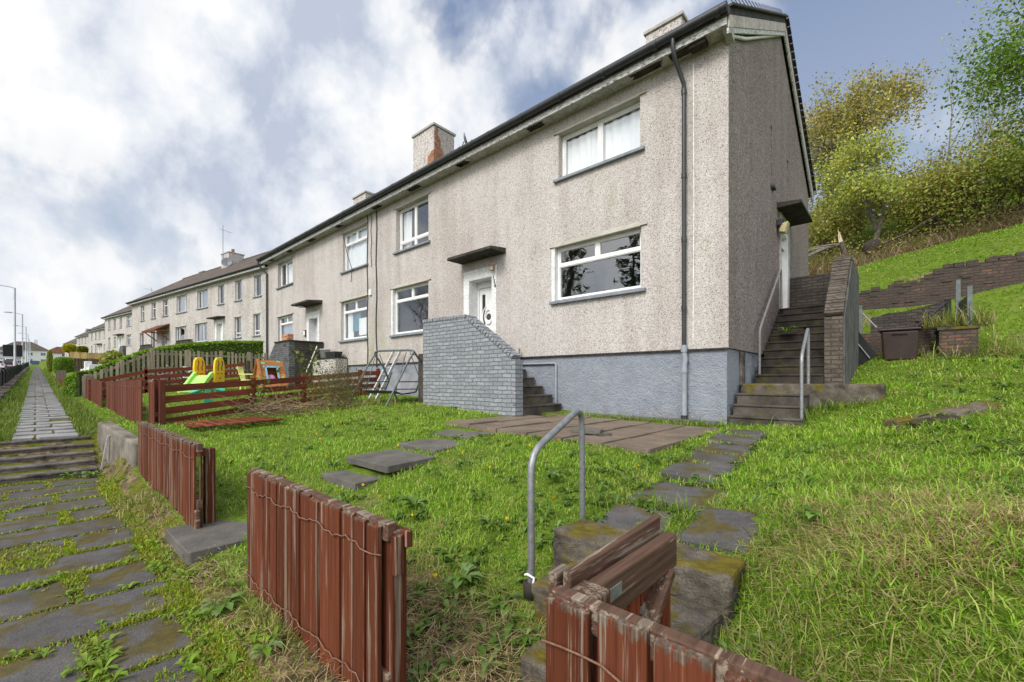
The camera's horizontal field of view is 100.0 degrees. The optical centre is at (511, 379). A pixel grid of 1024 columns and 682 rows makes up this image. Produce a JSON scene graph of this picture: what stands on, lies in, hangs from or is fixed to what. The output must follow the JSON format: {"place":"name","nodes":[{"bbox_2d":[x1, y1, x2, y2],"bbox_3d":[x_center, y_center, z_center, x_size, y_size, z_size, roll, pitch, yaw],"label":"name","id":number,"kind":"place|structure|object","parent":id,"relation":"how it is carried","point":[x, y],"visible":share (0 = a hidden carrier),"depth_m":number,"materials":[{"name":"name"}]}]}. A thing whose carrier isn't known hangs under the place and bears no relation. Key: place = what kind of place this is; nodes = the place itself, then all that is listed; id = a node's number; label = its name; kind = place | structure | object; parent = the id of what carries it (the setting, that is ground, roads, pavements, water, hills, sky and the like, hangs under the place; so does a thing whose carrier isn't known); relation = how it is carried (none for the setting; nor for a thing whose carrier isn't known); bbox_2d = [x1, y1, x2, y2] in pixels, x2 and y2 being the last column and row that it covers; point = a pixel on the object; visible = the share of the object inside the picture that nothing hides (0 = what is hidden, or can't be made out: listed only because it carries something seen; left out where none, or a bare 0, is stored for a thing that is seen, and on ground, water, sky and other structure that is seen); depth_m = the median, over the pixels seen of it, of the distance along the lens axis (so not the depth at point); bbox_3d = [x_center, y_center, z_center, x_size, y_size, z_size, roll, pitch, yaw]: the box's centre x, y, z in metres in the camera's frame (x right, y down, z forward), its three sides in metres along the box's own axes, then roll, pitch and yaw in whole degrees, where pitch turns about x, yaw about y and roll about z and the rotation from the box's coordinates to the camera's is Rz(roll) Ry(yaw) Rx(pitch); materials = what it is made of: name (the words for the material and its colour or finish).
{"place":"outdoors","nodes":[
{"label":"outdoors","id":0,"kind":"place"},
{"bbox_2d":[12,367,78,440],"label":"path","id":1,"kind":"structure","parent":0,"point":[44,429],"depth_m":10.19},
{"bbox_2d":[0,476,202,681],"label":"path","id":2,"kind":"structure","parent":0,"point":[143,640],"depth_m":2.89,"materials":[{"name":"stone"}]},
{"bbox_2d":[0,471,270,681],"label":"path moss","id":3,"kind":"object","parent":2,"relation":"on","point":[71,549],"visible":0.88,"depth_m":3.06,"materials":[{"name":"green plant"}]},
{"bbox_2d":[1,477,281,681],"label":"path weeds","id":4,"kind":"object","parent":2,"relation":"on","point":[188,664],"visible":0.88,"depth_m":2.35,"materials":[{"name":"green plant"}]},
{"bbox_2d":[0,186,1023,681],"bbox_3d":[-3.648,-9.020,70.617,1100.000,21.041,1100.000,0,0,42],"label":"ground","id":5,"kind":"structure","parent":0,"point":[132,482],"depth_m":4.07,"materials":[{"name":"plant"}]},
{"bbox_2d":[0,362,28,386],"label":"metal railing","id":6,"kind":"object","parent":5,"relation":"on","point":[8,374],"visible":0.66,"depth_m":26.01,"materials":[{"name":"metal"}]},
{"bbox_2d":[0,340,47,360],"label":"distant house","id":7,"kind":"structure","parent":5,"relation":"on","point":[38,353],"depth_m":159.46,"materials":[{"name":"white concrete"}]},
{"bbox_2d":[0,436,97,483],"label":"street steps","id":8,"kind":"structure","parent":5,"relation":"on","point":[16,478],"depth_m":6.76,"materials":[{"name":"stone"}]},
{"bbox_2d":[0,367,107,440],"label":"verge grass","id":9,"kind":"structure","parent":5,"relation":"on","point":[88,427],"depth_m":11.15,"materials":[{"name":"plant"}]},
{"bbox_2d":[52,357,73,372],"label":"clipped bush","id":10,"kind":"object","parent":5,"relation":"on","point":[63,363],"visible":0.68,"depth_m":38.44,"materials":[{"name":"green plant"}]},
{"bbox_2d":[83,375,104,407],"bbox_3d":[-15.576,0.271,15.770,10.749,1.135,0.069,0,0,42],"label":"board fence","id":11,"kind":"object","parent":5,"relation":"on","point":[96,396],"visible":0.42,"depth_m":13.41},
{"bbox_2d":[86,323,104,353],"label":"terraced house","id":12,"kind":"structure","parent":5,"relation":"on","point":[96,339],"depth_m":80.47,"materials":[{"name":"brown concrete"}]},
{"bbox_2d":[101,306,131,355],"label":"terraced house","id":13,"kind":"structure","parent":5,"relation":"on","point":[118,328],"depth_m":59.81,"materials":[{"name":"brown concrete"}]},
{"bbox_2d":[98,421,137,466],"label":"retaining wall","id":14,"kind":"structure","parent":5,"relation":"on","point":[123,442],"depth_m":6.74,"materials":[{"name":"concrete"}]},
{"bbox_2d":[106,380,145,422],"bbox_3d":[-9.144,0.519,10.131,6.050,1.044,0.174,0,0,42],"label":"board fence","id":15,"kind":"object","parent":5,"relation":"on","point":[124,398],"visible":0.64,"depth_m":9.36,"materials":[{"name":"wood"}]},
{"bbox_2d":[149,380,165,425],"bbox_3d":[-6.572,0.523,7.942,0.690,1.045,0.160,0,0,42],"label":"board fence","id":16,"kind":"object","parent":5,"relation":"on","point":[157,401],"visible":0.71,"depth_m":7.76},
{"bbox_2d":[60,340,263,396],"bbox_3d":[-14.824,-0.595,18.848,6.970,2.695,1.670,0,0,-41],"label":"clipped hedge","id":17,"kind":"object","parent":5,"relation":"on","point":[73,383],"visible":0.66,"depth_m":18.54,"materials":[{"name":"green plant"}]},
{"bbox_2d":[88,362,241,400],"bbox_3d":[-12.875,0.105,16.318,0.132,1.710,4.607,0,0,42],"label":"slatted fence","id":18,"kind":"object","parent":5,"relation":"on","point":[145,372],"visible":0.35,"depth_m":16.05,"materials":[{"name":"wood"}]},
{"bbox_2d":[82,348,266,397],"bbox_3d":[-13.844,-0.190,18.234,0.115,2.180,6.280,0,0,42],"label":"picket fence","id":19,"kind":"object","parent":5,"relation":"on","point":[150,354],"visible":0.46,"depth_m":17.64,"materials":[{"name":"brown wood"}]},
{"bbox_2d":[137,421,215,528],"bbox_3d":[-3.951,1.025,4.952,3.200,0.910,0.197,0,0,42],"label":"plank fence","id":20,"kind":"object","parent":5,"relation":"on","point":[167,461],"visible":0.88,"depth_m":4.24,"materials":[{"name":"brown wood"}]},
{"bbox_2d":[125,249,270,359],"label":"terraced house","id":21,"kind":"structure","parent":5,"relation":"on","point":[223,303],"depth_m":32.72,"materials":[{"name":"paint"}]},
{"bbox_2d":[177,357,224,392],"bbox_3d":[-9.737,-0.157,13.494,0.680,1.150,1.670,0,0,-11],"label":"toy slide","id":22,"kind":"object","parent":5,"relation":"on","point":[198,375],"visible":0.82,"depth_m":13.69,"materials":[{"name":"yellow plastic"}]},
{"bbox_2d":[165,519,246,564],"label":"entrance slab","id":23,"kind":"structure","parent":5,"relation":"on","point":[190,543],"depth_m":3.63,"materials":[{"name":"concrete"}]},
{"bbox_2d":[198,591,247,615],"bbox_3d":[-1.811,1.397,2.682,0.246,0.090,0.212,0,0,10],"label":"dock plant","id":24,"kind":"object","parent":5,"relation":"on","point":[217,608],"visible":0.99,"depth_m":2.66,"materials":[{"name":"green plant"}]},
{"bbox_2d":[176,416,283,427],"bbox_3d":[-5.200,0.778,7.958,1.332,0.106,1.458,0,0,42],"label":"fallen fence panel","id":25,"kind":"object","parent":5,"relation":"on","point":[232,421],"visible":0.98,"depth_m":7.90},
{"bbox_2d":[249,633,283,659],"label":"dock plant","id":26,"kind":"object","parent":5,"relation":"on","point":[266,651],"visible":0.95,"depth_m":2.22,"materials":[{"name":"green plant"}]},
{"bbox_2d":[252,359,286,387],"bbox_3d":[-7.932,-0.158,14.050,1.126,1.019,0.795,0,0,42],"label":"playhouse","id":27,"kind":"object","parent":5,"relation":"on","point":[265,368],"visible":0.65,"depth_m":13.94,"materials":[{"name":"orange plastic"}]},
{"bbox_2d":[166,368,380,422],"bbox_3d":[-5.565,0.380,11.070,0.257,1.480,6.243,0,0,23],"label":"slatted fence","id":28,"kind":"object","parent":5,"relation":"on","point":[303,378],"visible":0.5,"depth_m":9.53,"materials":[{"name":"wood"}]},
{"bbox_2d":[208,377,382,416],"bbox_3d":[-4.985,0.343,9.757,2.970,0.834,3.536,0,0,42],"label":"branch heap","id":29,"kind":"object","parent":5,"relation":"on","point":[274,405],"visible":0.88,"depth_m":9.33,"materials":[{"name":"brown plant"}]},
{"bbox_2d":[268,340,322,384],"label":"stair wall","id":30,"kind":"structure","parent":5,"relation":"on","point":[280,350],"depth_m":16.30,"materials":[{"name":"grey brick"}]},
{"bbox_2d":[244,467,411,681],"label":"plank fence","id":31,"kind":"object","parent":5,"relation":"on","point":[327,573],"visible":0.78,"depth_m":2.06,"materials":[{"name":"brown wood"}]},
{"bbox_2d":[312,357,346,386],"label":"wall","id":32,"kind":"structure","parent":5,"relation":"on","point":[329,359],"depth_m":15.57,"materials":[{"name":"concrete"}]},
{"bbox_2d":[294,350,376,410],"bbox_3d":[-4.137,0.215,10.351,2.306,1.828,1.963,0,0,42],"label":"twiggy shrub","id":33,"kind":"object","parent":5,"relation":"on","point":[343,385],"visible":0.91,"depth_m":10.30,"materials":[{"name":"brown plant"}]},
{"bbox_2d":[321,470,383,491],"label":"stepping slab","id":34,"kind":"structure","parent":5,"relation":"on","point":[350,479],"depth_m":4.55,"materials":[{"name":"concrete"}]},
{"bbox_2d":[368,351,400,399],"bbox_3d":[-3.747,-0.155,12.704,0.369,1.509,1.502,0,0,16],"label":"ladder","id":35,"kind":"object","parent":5,"relation":"on","point":[389,360],"visible":0.73,"depth_m":12.74,"materials":[{"name":"metal"}]},
{"bbox_2d":[350,349,421,406],"bbox_3d":[-2.963,-0.073,10.684,1.957,1.386,1.383,0,0,42],"label":"swing seat","id":36,"kind":"object","parent":5,"relation":"on","point":[401,383],"visible":0.82,"depth_m":10.70,"materials":[{"name":"grey metal"}]},
{"bbox_2d":[346,449,434,472],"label":"stepping slab","id":37,"kind":"structure","parent":5,"relation":"on","point":[389,460],"depth_m":4.87,"materials":[{"name":"stone"}]},
{"bbox_2d":[398,439,462,453],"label":"stepping slab","id":38,"kind":"structure","parent":5,"relation":"on","point":[432,445],"depth_m":5.56,"materials":[{"name":"concrete"}]},
{"bbox_2d":[431,430,492,438],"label":"stepping slab","id":39,"kind":"structure","parent":5,"relation":"on","point":[455,433],"depth_m":6.12,"materials":[{"name":"concrete"}]},
{"bbox_2d":[446,563,483,588],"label":"dock plant","id":40,"kind":"object","parent":5,"relation":"on","point":[457,581],"visible":0.98,"depth_m":2.62,"materials":[{"name":"green plant"}]},
{"bbox_2d":[422,314,522,416],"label":"stair wall","id":41,"kind":"structure","parent":5,"relation":"on","point":[471,362],"depth_m":8.72,"materials":[{"name":"brick"}]},
{"bbox_2d":[418,354,561,415],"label":"entrance steps","id":42,"kind":"structure","parent":5,"relation":"on","point":[537,401],"depth_m":9.22,"materials":[{"name":"concrete"}]},
{"bbox_2d":[521,636,545,681],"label":"mossy step","id":43,"kind":"object","parent":5,"relation":"on","point":[533,661],"visible":0.2,"depth_m":1.90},
{"bbox_2d":[256,0,815,423],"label":"terraced house","id":44,"kind":"structure","parent":5,"relation":"on","point":[628,234],"depth_m":9.14,"materials":[{"name":"paint"}]},
{"bbox_2d":[275,254,293,289],"bbox_3d":[-10.272,-4.872,19.653,1.980,1.295,0.362,0,0,42],"label":"window","id":45,"kind":"structure","parent":44,"relation":"in","point":[286,261],"depth_m":19.78,"materials":[{"name":"white plastic"}]},
{"bbox_2d":[338,292,368,342],"bbox_3d":[-5.607,-2.178,15.420,2.120,1.605,0.324,0,0,42],"label":"window","id":46,"kind":"structure","parent":44,"relation":"in","point":[355,322],"depth_m":15.56,"materials":[{"name":"white plastic"}]},
{"bbox_2d":[339,219,368,273],"bbox_3d":[-5.562,-4.693,15.379,2.000,1.575,0.322,0,0,42],"label":"window","id":47,"kind":"structure","parent":44,"relation":"in","point":[356,245],"depth_m":15.56,"materials":[{"name":"white plastic"}]},
{"bbox_2d":[389,276,430,337],"bbox_3d":[-3.074,-2.158,13.083,2.110,1.625,0.245,0,0,42],"label":"window","id":48,"kind":"structure","parent":44,"relation":"in","point":[412,285],"depth_m":13.40,"materials":[{"name":"white plastic"}]},
{"bbox_2d":[392,190,430,254],"bbox_3d":[-2.966,-4.703,13.062,1.920,1.515,0.359,0,0,42],"label":"window","id":49,"kind":"structure","parent":44,"relation":"in","point":[421,199],"depth_m":13.29,"materials":[{"name":"white plastic"}]},
{"bbox_2d":[477,280,491,329],"bbox_3d":[-0.604,-1.594,11.194,0.826,1.948,0.082,0,0,42],"label":"door","id":50,"kind":"structure","parent":44,"relation":"in","point":[484,289],"depth_m":11.27,"materials":[{"name":"white plastic"}]},
{"bbox_2d":[549,219,647,304],"bbox_3d":[1.712,-2.312,8.767,2.260,1.335,0.245,0,0,42],"label":"window","id":51,"kind":"structure","parent":44,"relation":"in","point":[596,239],"depth_m":8.82,"materials":[{"name":"white plastic"}]},
{"bbox_2d":[553,88,646,183],"bbox_3d":[1.781,-4.857,8.784,2.140,1.145,0.362,0,0,42],"label":"window","id":52,"kind":"structure","parent":44,"relation":"in","point":[618,139],"depth_m":8.80,"materials":[{"name":"white plastic"}]},
{"bbox_2d":[782,234,787,307],"bbox_3d":[6.529,-2.640,10.486,0.212,1.960,0.980,0,0,42],"label":"door","id":53,"kind":"structure","parent":44,"relation":"in","point":[784,236],"depth_m":10.72,"materials":[{"name":"white plastic"}]},
{"bbox_2d":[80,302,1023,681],"bbox_3d":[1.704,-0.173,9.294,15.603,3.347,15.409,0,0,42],"label":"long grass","id":54,"kind":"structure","parent":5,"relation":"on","point":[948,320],"depth_m":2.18,"materials":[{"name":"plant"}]},
{"bbox_2d":[523,409,584,600],"bbox_3d":[0.288,0.777,2.762,0.098,1.147,0.755,0,0,32],"label":"handrail","id":55,"kind":"object","parent":5,"relation":"on","point":[536,450],"visible":0.83,"depth_m":2.49,"materials":[{"name":"metal"}]},
{"bbox_2d":[118,395,1023,681],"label":"lawn weeds","id":56,"kind":"object","parent":5,"relation":"on","point":[506,609],"visible":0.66,"depth_m":3.02,"materials":[{"name":"green plant"}]},
{"bbox_2d":[121,384,1023,681],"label":"dry thatch","id":57,"kind":"object","parent":5,"relation":"on","point":[513,630],"visible":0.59,"depth_m":2.13,"materials":[{"name":"brown plant"}]},
{"bbox_2d":[548,515,676,681],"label":"garden gate","id":58,"kind":"structure","parent":5,"relation":"on","point":[632,570],"depth_m":1.50,"materials":[{"name":"brown wood"}]},
{"bbox_2d":[532,563,722,644],"bbox_3d":[0.542,1.240,2.147,0.869,0.342,0.384,0,0,42],"label":"mossy step","id":59,"kind":"object","parent":5,"relation":"on","point":[692,619],"visible":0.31,"depth_m":1.97,"materials":[{"name":"stone"}]},
{"bbox_2d":[597,503,674,533],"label":"stepping slab","id":60,"kind":"structure","parent":5,"relation":"on","point":[628,517],"depth_m":2.96,"materials":[{"name":"stone"}]},
{"bbox_2d":[561,412,719,426],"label":"plinth kerb","id":61,"kind":"structure","parent":5,"relation":"on","point":[670,419],"depth_m":7.51,"materials":[{"name":"concrete"}]},
{"bbox_2d":[552,519,745,631],"bbox_3d":[0.725,1.111,2.444,1.052,0.398,0.343,0,0,42],"label":"mossy step","id":62,"kind":"object","parent":5,"relation":"on","point":[705,578],"visible":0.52,"depth_m":2.17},
{"bbox_2d":[541,580,806,681],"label":"plank fence","id":63,"kind":"object","parent":5,"relation":"on","point":[625,646],"visible":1,"depth_m":1.05,"materials":[{"name":"brown wood"}]},
{"bbox_2d":[625,481,731,512],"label":"stepping slab","id":64,"kind":"structure","parent":5,"relation":"on","point":[671,490],"depth_m":3.49,"materials":[{"name":"stone"}]},
{"bbox_2d":[660,461,736,487],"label":"stepping slab","id":65,"kind":"structure","parent":5,"relation":"on","point":[687,468],"depth_m":4.08,"materials":[{"name":"stone"}]},
{"bbox_2d":[680,451,746,468],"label":"stepping slab","id":66,"kind":"structure","parent":5,"relation":"on","point":[718,459],"depth_m":4.51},
{"bbox_2d":[676,506,759,553],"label":"stepping slab","id":67,"kind":"structure","parent":5,"relation":"on","point":[711,527],"depth_m":2.66,"materials":[{"name":"stone"}]},
{"bbox_2d":[693,441,754,456],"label":"stepping slab","id":68,"kind":"structure","parent":5,"relation":"on","point":[724,448],"depth_m":4.97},
{"bbox_2d":[705,434,760,446],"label":"stepping slab","id":69,"kind":"structure","parent":5,"relation":"on","point":[744,440],"depth_m":5.46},
{"bbox_2d":[729,304,885,425],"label":"side stairs","id":70,"kind":"structure","parent":5,"relation":"on","point":[769,393],"depth_m":7.33,"materials":[{"name":"concrete"}]},
{"bbox_2d":[758,269,782,373],"bbox_3d":[5.410,-1.221,8.957,0.044,2.542,2.094,0,0,42],"label":"handrail","id":71,"kind":"object","parent":70,"relation":"on","point":[762,321],"visible":1,"depth_m":8.62,"materials":[{"name":"metal"}]},
{"bbox_2d":[800,328,809,418],"bbox_3d":[4.584,-0.068,6.719,0.048,1.536,0.768,0,0,41],"label":"handrail","id":72,"kind":"object","parent":70,"relation":"on","point":[806,341],"visible":0.84,"depth_m":6.49,"materials":[{"name":"metal"}]},
{"bbox_2d":[790,273,830,307],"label":"landing wall","id":73,"kind":"structure","parent":70,"relation":"on","point":[810,290],"depth_m":10.63,"materials":[{"name":"brick"}]},
{"bbox_2d":[809,230,862,264],"bbox_3d":[15.385,-6.239,21.260,3.108,2.337,1.856,0,0,65],"label":"snapped trunk","id":74,"kind":"object","parent":5,"relation":"on","point":[841,244],"visible":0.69,"depth_m":21.22,"materials":[{"name":"brown plant"}]},
{"bbox_2d":[809,198,870,258],"bbox_3d":[17.529,-8.374,23.624,4.847,3.930,4.559,0,0,42],"label":"hillside shrub","id":75,"kind":"object","parent":5,"relation":"on","point":[819,224],"visible":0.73,"depth_m":23.59,"materials":[{"name":"green plant"}]},
{"bbox_2d":[824,255,858,383],"bbox_3d":[6.816,-1.028,8.826,0.298,3.056,3.662,0,0,42],"label":"stair balustrade","id":76,"kind":"object","parent":5,"relation":"on","point":[841,338],"visible":0.97,"depth_m":7.80,"materials":[{"name":"brick"}]},
{"bbox_2d":[809,196,887,252],"bbox_3d":[18.549,-8.915,24.790,4.739,3.978,4.565,0,0,42],"label":"hillside shrub","id":77,"kind":"object","parent":5,"relation":"on","point":[847,211],"visible":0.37,"depth_m":24.16,"materials":[{"name":"green plant"}]},
{"bbox_2d":[809,140,896,241],"bbox_3d":[20.862,-11.446,27.139,6.066,7.215,5.969,0,0,42],"label":"deciduous tree","id":78,"kind":"object","parent":5,"relation":"on","point":[830,190],"visible":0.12,"depth_m":27.10,"materials":[{"name":"green plant"}]},
{"bbox_2d":[809,115,924,244],"bbox_3d":[18.497,-9.995,22.965,5.114,7.344,6.738,0,0,42],"label":"deciduous tree","id":79,"kind":"object","parent":5,"relation":"on","point":[869,190],"visible":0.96,"depth_m":22.23,"materials":[{"name":"green plant"}]},
{"bbox_2d":[858,332,876,365],"bbox_3d":[7.952,-0.863,9.984,0.826,1.152,0.100,0,0,42],"label":"dark board","id":80,"kind":"object","parent":5,"relation":"on","point":[867,352],"visible":0.33,"depth_m":9.87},
{"bbox_2d":[803,54,944,232],"bbox_3d":[21.115,-13.802,26.652,7.779,10.055,11.664,0,0,28],"label":"deciduous tree","id":81,"kind":"object","parent":5,"relation":"on","point":[866,105],"visible":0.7,"depth_m":24.28,"materials":[{"name":"yellow plant"}]},
{"bbox_2d":[861,318,936,356],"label":"bin store wall","id":82,"kind":"structure","parent":5,"relation":"on","point":[873,340],"depth_m":10.68,"materials":[{"name":"brick"}]},
{"bbox_2d":[879,326,921,360],"bbox_3d":[9.180,-0.837,10.174,0.740,0.790,0.763,0,0,42],"label":"rubbish bin","id":83,"kind":"object","parent":5,"relation":"on","point":[899,343],"visible":0.91,"depth_m":9.93,"materials":[{"name":"brown plastic"}]},
{"bbox_2d":[862,213,938,255],"bbox_3d":[17.968,-6.707,19.939,2.716,1.568,0.643,0,0,40],"label":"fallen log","id":84,"kind":"object","parent":5,"relation":"on","point":[877,241],"visible":0.65,"depth_m":20.26,"materials":[{"name":"wood"}]},
{"bbox_2d":[870,300,943,340],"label":"ruined wall","id":85,"kind":"structure","parent":5,"relation":"on","point":[899,319],"depth_m":11.53,"materials":[{"name":"brick"}]},
{"bbox_2d":[861,158,955,236],"bbox_3d":[20.580,-9.104,22.500,3.965,4.028,5.378,0,0,42],"label":"hillside shrub","id":86,"kind":"object","parent":5,"relation":"on","point":[906,202],"visible":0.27,"depth_m":22.01,"materials":[{"name":"green plant"}]},
{"bbox_2d":[809,194,1023,274],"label":"bramble","id":87,"kind":"object","parent":5,"relation":"on","point":[863,261],"depth_m":18.79,"materials":[{"name":"plant"}]},
{"bbox_2d":[848,149,1000,234],"bbox_3d":[20.734,-8.965,21.842,4.911,4.240,5.193,0,0,-24],"label":"hillside shrub","id":88,"kind":"object","parent":5,"relation":"on","point":[897,214],"visible":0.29,"depth_m":21.53,"materials":[{"name":"green plant"}]},
{"bbox_2d":[870,121,981,237],"bbox_3d":[22.509,-10.337,22.951,6.440,5.142,6.133,0,0,11],"label":"hillside shrub","id":89,"kind":"object","parent":5,"relation":"on","point":[939,153],"visible":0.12,"depth_m":22.44,"materials":[{"name":"green plant"}]},
{"bbox_2d":[908,413,961,428],"bbox_3d":[4.940,0.583,5.034,0.541,0.363,0.217,0,0,4],"label":"kerb remnant","id":90,"kind":"object","parent":5,"relation":"on","point":[942,417],"visible":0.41,"depth_m":5.00,"materials":[{"name":"concrete"}]},
{"bbox_2d":[859,251,1023,309],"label":"garden retaining wall","id":91,"kind":"structure","parent":5,"relation":"on","point":[989,273],"depth_m":11.95,"materials":[{"name":"brick"}]},
{"bbox_2d":[883,400,1002,428],"bbox_3d":[5.296,0.524,5.274,1.311,0.531,0.281,0,0,2],"label":"kerb remnant","id":92,"kind":"object","parent":5,"relation":"on","point":[960,410],"visible":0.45,"depth_m":5.21,"materials":[{"name":"concrete"}]},
{"bbox_2d":[877,148,1023,239],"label":"hillside shrub","id":93,"kind":"object","parent":5,"relation":"on","point":[925,196],"visible":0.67,"depth_m":20.23,"materials":[{"name":"green plant"}]},
{"bbox_2d":[888,121,1023,225],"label":"hillside shrub","id":94,"kind":"object","parent":5,"relation":"on","point":[959,173],"visible":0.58,"depth_m":19.84,"materials":[{"name":"green plant"}]},
{"bbox_2d":[934,325,980,355],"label":"brick pier","id":95,"kind":"structure","parent":5,"relation":"on","point":[952,337],"depth_m":9.81,"materials":[{"name":"brick"}]},
{"bbox_2d":[894,122,1023,229],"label":"hillside shrub","id":96,"kind":"object","parent":5,"relation":"on","point":[991,174],"visible":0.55,"depth_m":19.25,"materials":[{"name":"green plant"}]},
{"bbox_2d":[910,100,1023,207],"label":"hillside shrub","id":97,"kind":"object","parent":5,"relation":"on","point":[994,140],"visible":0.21,"depth_m":21.46,"materials":[{"name":"green plant"}]},
{"bbox_2d":[911,350,1023,454],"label":"bank weeds","id":98,"kind":"object","parent":5,"relation":"on","point":[998,398],"visible":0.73,"depth_m":6.13,"materials":[{"name":"green plant"}]},
{"bbox_2d":[920,0,1023,168],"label":"deciduous tree","id":99,"kind":"object","parent":5,"relation":"on","point":[1008,68],"visible":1,"depth_m":14.04,"materials":[{"name":"green plant"}]},
{"bbox_2d":[941,58,1007,216],"bbox_3d":[23.774,-12.890,21.975,2.538,8.862,1.955,0,0,42],"label":"bare tree","id":100,"kind":"object","parent":5,"relation":"on","point":[948,153],"visible":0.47,"depth_m":22.63,"materials":[{"name":"brown plant"}]},
{"bbox_2d":[933,28,1020,184],"bbox_3d":[27.358,-15.211,24.838,4.504,10.247,4.283,0,0,-8],"label":"bare tree","id":101,"kind":"object","parent":5,"relation":"on","point":[988,110],"visible":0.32,"depth_m":25.13,"materials":[{"name":"green plant"}]},
{"bbox_2d":[943,130,1023,209],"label":"hillside shrub","id":102,"kind":"object","parent":5,"relation":"on","point":[1007,164],"visible":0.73,"depth_m":18.42,"materials":[{"name":"green plant"}]},
{"bbox_2d":[961,0,1023,204],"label":"bare tree","id":103,"kind":"object","parent":5,"relation":"on","point":[997,85],"visible":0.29,"depth_m":22.10,"materials":[{"name":"green plant"}]},
{"bbox_2d":[964,116,1023,217],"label":"hillside shrub","id":104,"kind":"object","parent":5,"relation":"on","point":[1016,181],"visible":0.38,"depth_m":18.76,"materials":[{"name":"green plant"}]},
{"bbox_2d":[0,0,1023,349],"label":"sky","id":105,"kind":"structure","parent":0,"point":[133,132],"materials":[{"name":"white"}]},
{"bbox_2d":[446,415,719,453],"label":"patio","id":106,"kind":"structure","parent":0,"point":[637,437],"depth_m":6.28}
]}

